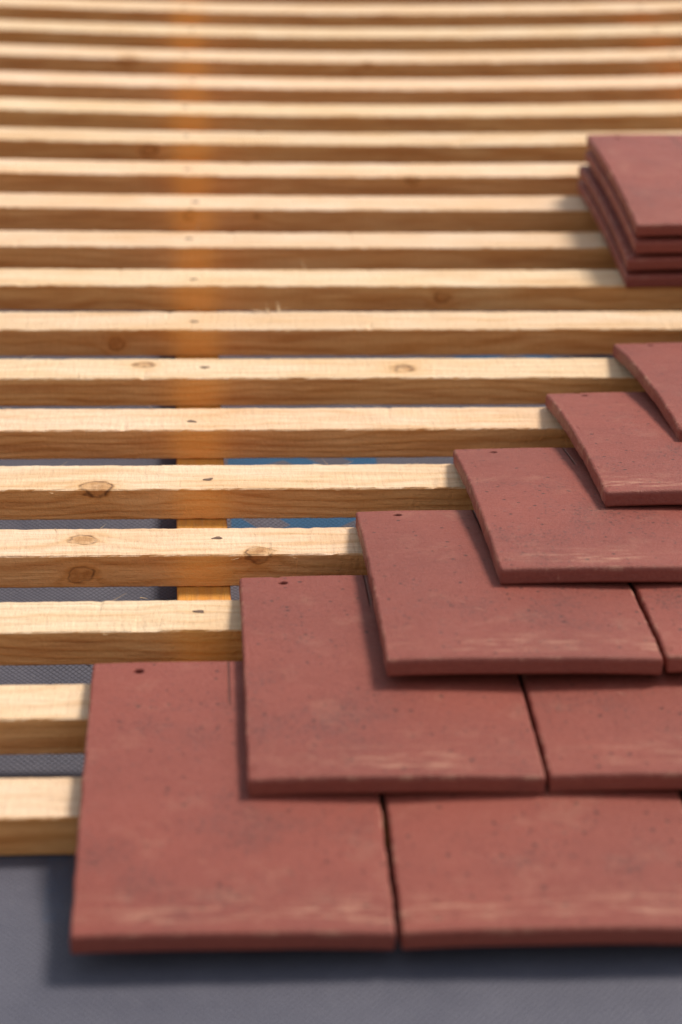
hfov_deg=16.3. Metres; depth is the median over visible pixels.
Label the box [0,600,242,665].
wooden batten
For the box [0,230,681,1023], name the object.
roofing membrane
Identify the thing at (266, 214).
wooden batten
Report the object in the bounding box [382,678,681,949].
roof tile
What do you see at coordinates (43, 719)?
wooden batten
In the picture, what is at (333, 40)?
wooden batten
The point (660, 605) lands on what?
roof tile
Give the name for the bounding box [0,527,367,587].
wooden batten
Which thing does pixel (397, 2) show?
wooden batten
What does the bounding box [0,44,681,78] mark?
wooden batten
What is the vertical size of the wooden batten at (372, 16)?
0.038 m
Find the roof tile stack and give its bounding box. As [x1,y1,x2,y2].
[577,134,681,287]
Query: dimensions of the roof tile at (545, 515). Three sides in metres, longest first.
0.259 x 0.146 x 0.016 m
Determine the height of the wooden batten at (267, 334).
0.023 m
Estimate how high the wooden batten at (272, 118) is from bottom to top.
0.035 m
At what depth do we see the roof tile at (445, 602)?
1.29 m
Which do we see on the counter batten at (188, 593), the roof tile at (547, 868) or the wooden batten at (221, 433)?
the wooden batten at (221, 433)
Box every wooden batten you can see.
[0,0,681,28]
[0,20,681,52]
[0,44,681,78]
[0,71,681,104]
[0,98,681,133]
[0,127,681,163]
[0,159,587,196]
[0,193,600,232]
[0,231,617,269]
[0,269,681,310]
[0,311,681,355]
[0,358,645,405]
[0,407,574,458]
[0,464,473,519]
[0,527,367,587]
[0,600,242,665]
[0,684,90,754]
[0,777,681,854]
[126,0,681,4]
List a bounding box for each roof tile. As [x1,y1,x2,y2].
[70,661,395,953]
[239,575,545,796]
[355,510,662,675]
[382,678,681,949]
[453,448,681,584]
[517,666,681,792]
[545,392,681,506]
[613,342,681,440]
[628,582,681,672]
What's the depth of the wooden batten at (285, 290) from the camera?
1.91 m
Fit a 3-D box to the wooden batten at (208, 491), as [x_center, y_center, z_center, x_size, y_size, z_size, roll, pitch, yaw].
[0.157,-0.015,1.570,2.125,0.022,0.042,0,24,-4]
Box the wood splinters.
[8,190,572,777]
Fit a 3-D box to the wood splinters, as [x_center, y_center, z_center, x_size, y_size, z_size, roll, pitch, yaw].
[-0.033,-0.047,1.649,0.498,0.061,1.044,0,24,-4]
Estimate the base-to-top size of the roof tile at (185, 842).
0.016 m
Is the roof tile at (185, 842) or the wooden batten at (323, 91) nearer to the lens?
the roof tile at (185, 842)
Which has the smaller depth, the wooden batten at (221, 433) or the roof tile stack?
the wooden batten at (221, 433)
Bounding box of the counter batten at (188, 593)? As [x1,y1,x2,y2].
[175,311,230,600]
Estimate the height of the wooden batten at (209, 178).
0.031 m
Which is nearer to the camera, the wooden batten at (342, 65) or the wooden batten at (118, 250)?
the wooden batten at (118, 250)
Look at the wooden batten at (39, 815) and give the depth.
1.17 m
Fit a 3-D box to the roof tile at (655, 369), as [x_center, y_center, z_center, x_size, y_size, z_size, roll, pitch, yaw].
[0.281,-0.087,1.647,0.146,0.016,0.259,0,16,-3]
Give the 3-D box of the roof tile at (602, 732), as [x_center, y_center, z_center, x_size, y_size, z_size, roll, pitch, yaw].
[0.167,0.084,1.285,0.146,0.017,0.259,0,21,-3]
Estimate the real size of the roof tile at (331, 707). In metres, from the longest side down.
0.259 x 0.146 x 0.016 m
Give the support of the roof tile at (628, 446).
on the roof tile
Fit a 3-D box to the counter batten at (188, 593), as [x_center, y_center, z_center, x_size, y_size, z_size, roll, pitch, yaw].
[-0.148,-0.387,2.352,0.033,0.093,2.580,0,24,-4]
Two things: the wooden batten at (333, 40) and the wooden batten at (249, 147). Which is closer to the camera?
the wooden batten at (249, 147)
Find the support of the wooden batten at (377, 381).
on the counter batten at (188, 593)

